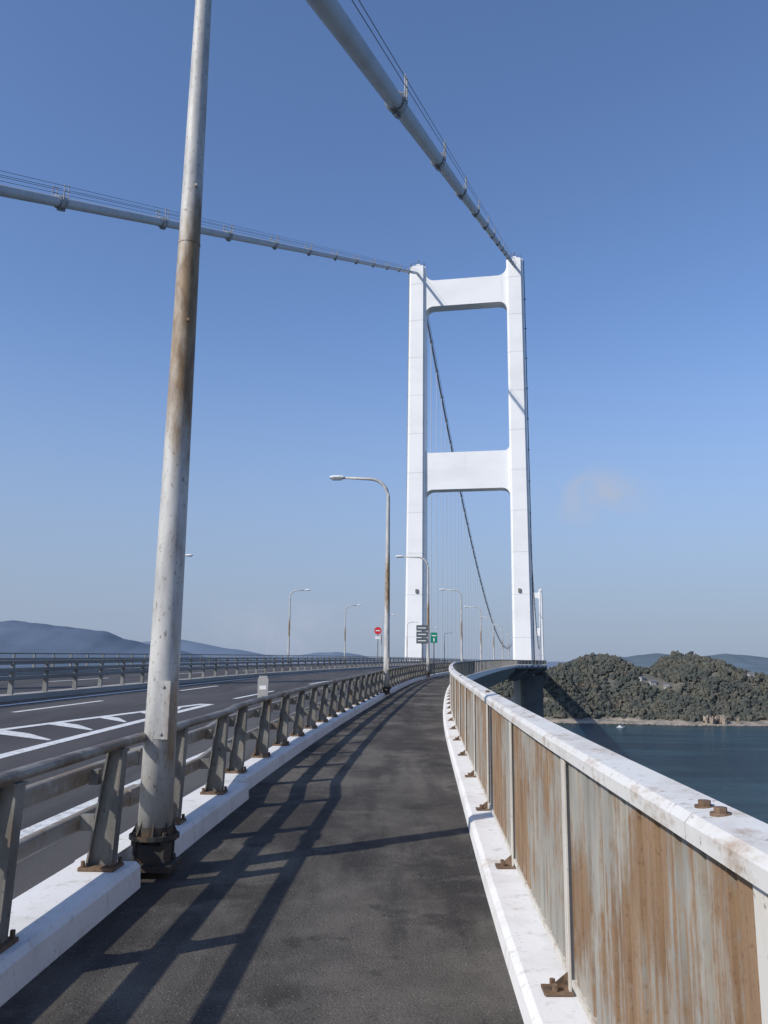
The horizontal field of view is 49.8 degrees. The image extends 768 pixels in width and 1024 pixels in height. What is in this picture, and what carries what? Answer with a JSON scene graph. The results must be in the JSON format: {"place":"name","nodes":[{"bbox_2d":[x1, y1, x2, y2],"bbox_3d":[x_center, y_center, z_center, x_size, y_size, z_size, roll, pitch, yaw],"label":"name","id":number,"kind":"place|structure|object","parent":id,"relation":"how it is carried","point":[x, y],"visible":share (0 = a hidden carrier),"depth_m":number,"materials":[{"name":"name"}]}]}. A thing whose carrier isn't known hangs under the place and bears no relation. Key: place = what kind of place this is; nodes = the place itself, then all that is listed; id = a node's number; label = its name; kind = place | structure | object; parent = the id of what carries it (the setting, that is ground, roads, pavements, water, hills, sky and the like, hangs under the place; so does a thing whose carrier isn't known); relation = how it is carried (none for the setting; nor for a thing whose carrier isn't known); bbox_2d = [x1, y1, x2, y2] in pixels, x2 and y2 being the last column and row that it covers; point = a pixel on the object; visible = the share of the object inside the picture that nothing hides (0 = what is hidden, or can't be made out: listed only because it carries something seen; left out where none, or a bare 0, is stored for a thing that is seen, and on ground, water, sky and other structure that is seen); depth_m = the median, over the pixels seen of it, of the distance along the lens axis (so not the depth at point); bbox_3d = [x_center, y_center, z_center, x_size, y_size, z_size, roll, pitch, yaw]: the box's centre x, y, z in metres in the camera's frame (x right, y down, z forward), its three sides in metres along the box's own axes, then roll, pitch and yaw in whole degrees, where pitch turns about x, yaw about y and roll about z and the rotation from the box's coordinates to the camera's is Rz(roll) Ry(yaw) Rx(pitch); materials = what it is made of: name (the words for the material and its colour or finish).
{"place":"outdoors","nodes":[
{"label":"outdoors","id":0,"kind":"place"},
{"bbox_2d":[0,620,233,667],"bbox_3d":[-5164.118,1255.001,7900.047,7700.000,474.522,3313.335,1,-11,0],"label":"distant hills","id":1,"kind":"structure","parent":0,"point":[20,637],"depth_m":7453.16,"materials":[{"name":"blue"}]},
{"bbox_2d":[0,663,447,899],"bbox_3d":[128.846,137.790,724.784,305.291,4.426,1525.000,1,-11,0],"label":"road","id":2,"kind":"structure","parent":0,"point":[32,871],"depth_m":17.78,"materials":[{"name":"grey asphalt"}]},
{"bbox_2d":[0,663,394,837],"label":"road markings","id":3,"kind":"structure","parent":2,"relation":"on","point":[41,824],"depth_m":15.19,"materials":[{"name":"paint"}]},
{"bbox_2d":[0,658,476,701],"bbox_3d":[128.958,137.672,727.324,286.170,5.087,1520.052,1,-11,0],"label":"median barrier","id":4,"kind":"object","parent":2,"relation":"on","point":[11,695],"visible":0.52,"depth_m":31.43,"materials":[{"name":"metal"}]},
{"bbox_2d":[257,676,268,704],"bbox_3d":[-3.146,4.741,21.487,0.232,0.960,0.232,-10,-15,44],"label":"lane delineator","id":5,"kind":"object","parent":2,"relation":"on","point":[263,682],"visible":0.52,"depth_m":21.50,"materials":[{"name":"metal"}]},
{"bbox_2d":[0,665,590,1023],"bbox_3d":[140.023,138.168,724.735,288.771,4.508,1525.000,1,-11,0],"label":"kerb","id":6,"kind":"structure","parent":2,"relation":"on","point":[55,916],"depth_m":5.06,"materials":[{"name":"white concrete"}]},
{"bbox_2d":[0,662,452,953],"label":"guardrail","id":7,"kind":"object","parent":6,"relation":"on","point":[100,819],"visible":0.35,"depth_m":5.74,"materials":[{"name":"metal"}]},
{"bbox_2d":[330,475,390,694],"bbox_3d":[-0.935,2.699,31.941,2.500,8.462,0.360,0,-11,5],"label":"street lamp","id":8,"kind":"object","parent":6,"relation":"on","point":[386,675],"visible":0.97,"depth_m":31.71,"materials":[{"name":"metal"}]},
{"bbox_2d":[395,555,429,676],"bbox_3d":[2.014,7.207,57.841,2.500,8.462,0.360,-1,-11,9],"label":"street lamp","id":9,"kind":"object","parent":6,"relation":"on","point":[427,648],"visible":0.98,"depth_m":57.52,"materials":[{"name":"metal"}]},
{"bbox_2d":[416,625,427,676],"bbox_3d":[2.523,9.180,54.793,0.800,3.400,0.200,1,-11,0],"label":"information sign","id":10,"kind":"object","parent":6,"relation":"on","point":[422,634],"visible":1,"depth_m":54.89,"materials":[{"name":"metal"}]},
{"bbox_2d":[431,632,436,674],"bbox_3d":[3.686,10.450,61.170,0.500,3.100,0.200,1,-11,0],"label":"direction sign","id":11,"kind":"object","parent":6,"relation":"on","point":[433,637],"visible":1,"depth_m":61.27,"materials":[{"name":"metal"}]},
{"bbox_2d":[439,589,462,660],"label":"street lamp","id":12,"kind":"object","parent":6,"relation":"on","point":[461,623],"visible":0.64,"depth_m":86.20,"materials":[{"name":"metal"}]},
{"bbox_2d":[464,606,481,659],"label":"street lamp","id":13,"kind":"object","parent":6,"relation":"on","point":[480,634],"visible":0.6,"depth_m":114.72,"materials":[{"name":"metal"}]},
{"bbox_2d":[481,617,494,659],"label":"street lamp","id":14,"kind":"object","parent":6,"relation":"on","point":[493,637],"visible":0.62,"depth_m":143.41,"materials":[{"name":"metal"}]},
{"bbox_2d":[491,624,502,658],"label":"street lamp","id":15,"kind":"object","parent":6,"relation":"on","point":[502,638],"visible":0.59,"depth_m":172.09,"materials":[{"name":"metal"}]},
{"bbox_2d":[446,659,767,1023],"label":"parapet fence","id":16,"kind":"object","parent":6,"relation":"on","point":[646,889],"visible":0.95,"depth_m":2.88,"materials":[{"name":"metal"}]},
{"bbox_2d":[374,627,381,657],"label":"no entry sign","id":17,"kind":"object","parent":2,"relation":"on","point":[377,630],"visible":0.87,"depth_m":95.03,"materials":[{"name":"metal"}]},
{"bbox_2d":[0,674,523,1023],"bbox_3d":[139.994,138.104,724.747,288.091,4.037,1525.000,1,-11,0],"label":"footpath","id":18,"kind":"structure","parent":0,"point":[333,876],"depth_m":5.11,"materials":[{"name":"grey asphalt"}]},
{"bbox_2d":[129,0,211,872],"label":"street lamp","id":19,"kind":"object","parent":18,"relation":"on","point":[154,834],"visible":0.95,"depth_m":6.42,"materials":[{"name":"metal"}]},
{"bbox_2d":[141,640,564,667],"bbox_3d":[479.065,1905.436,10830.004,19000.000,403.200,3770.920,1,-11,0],"label":"distant hills","id":20,"kind":"structure","parent":0,"point":[192,647],"depth_m":10577.20,"materials":[{"name":"blue"}]},
{"bbox_2d":[0,0,767,661],"label":"sky","id":21,"kind":"structure","parent":0,"point":[618,148],"materials":[{"name":"blue"}]},
{"bbox_2d":[473,665,546,717],"bbox_3d":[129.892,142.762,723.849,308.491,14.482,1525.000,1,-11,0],"label":"bridge deck","id":22,"kind":"structure","parent":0,"point":[532,700],"depth_m":210.58,"materials":[{"name":"concrete"}]},
{"bbox_2d":[0,653,464,675],"bbox_3d":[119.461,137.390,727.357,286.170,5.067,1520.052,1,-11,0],"label":"edge barrier","id":23,"kind":"object","parent":22,"relation":"on","point":[88,670],"visible":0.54,"depth_m":54.23,"materials":[{"name":"metal"}]},
{"bbox_2d":[287,589,309,663],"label":"street lamp","id":24,"kind":"object","parent":22,"relation":"on","point":[289,621],"visible":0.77,"depth_m":93.16,"materials":[{"name":"metal"}]},
{"bbox_2d":[344,605,360,661],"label":"street lamp","id":25,"kind":"object","parent":22,"relation":"on","point":[345,630],"visible":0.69,"depth_m":119.73,"materials":[{"name":"metal"}]},
{"bbox_2d":[380,615,393,661],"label":"street lamp","id":26,"kind":"object","parent":22,"relation":"on","point":[381,637],"visible":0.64,"depth_m":146.33,"materials":[{"name":"metal"}]},
{"bbox_2d":[489,659,767,725],"bbox_3d":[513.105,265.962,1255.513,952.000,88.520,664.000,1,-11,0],"label":"island terrain","id":27,"kind":"structure","parent":0,"point":[660,682],"depth_m":1001.24,"materials":[{"name":"green plant"}]},
{"bbox_2d":[534,589,543,659],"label":"suspension tower","id":28,"kind":"structure","parent":27,"relation":"on","point":[537,595],"depth_m":1225.52,"materials":[{"name":"white metal"}]},
{"bbox_2d":[488,650,767,721],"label":"island forest","id":29,"kind":"object","parent":27,"relation":"on","point":[684,702],"visible":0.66,"depth_m":1044.52,"materials":[{"name":"green plant"}]},
{"bbox_2d":[553,715,766,725],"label":"shore rocks","id":30,"kind":"object","parent":27,"relation":"on","point":[720,719],"visible":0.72,"depth_m":967.35,"materials":[{"name":"beige stone"}]},
{"bbox_2d":[547,653,767,674],"bbox_3d":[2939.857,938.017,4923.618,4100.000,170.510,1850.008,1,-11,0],"label":"distant hills","id":31,"kind":"structure","parent":0,"point":[753,663],"depth_m":4768.36,"materials":[{"name":"blue"}]},
{"bbox_2d":[555,723,767,823],"bbox_3d":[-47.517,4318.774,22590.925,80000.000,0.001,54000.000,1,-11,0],"label":"sea water","id":32,"kind":"structure","parent":0,"point":[727,765],"depth_m":627.23,"materials":[{"name":"blue liquid"}]},
{"bbox_2d":[405,252,534,705],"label":"suspension tower","id":33,"kind":"structure","parent":32,"relation":"in","point":[428,474],"depth_m":233.23,"materials":[{"name":"white paint"}]},
{"bbox_2d":[0,170,512,661],"bbox_3d":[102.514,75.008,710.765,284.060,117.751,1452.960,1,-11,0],"label":"cable","id":34,"kind":"object","parent":33,"relation":"hanging from","point":[60,202],"visible":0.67,"depth_m":100.93,"materials":[{"name":"paint"}]},
{"bbox_2d":[306,0,541,659],"bbox_3d":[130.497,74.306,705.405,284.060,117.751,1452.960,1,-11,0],"label":"cable","id":35,"kind":"object","parent":33,"relation":"hanging from","point":[332,15],"visible":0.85,"depth_m":37.72,"materials":[{"name":"paint"}]}
]}

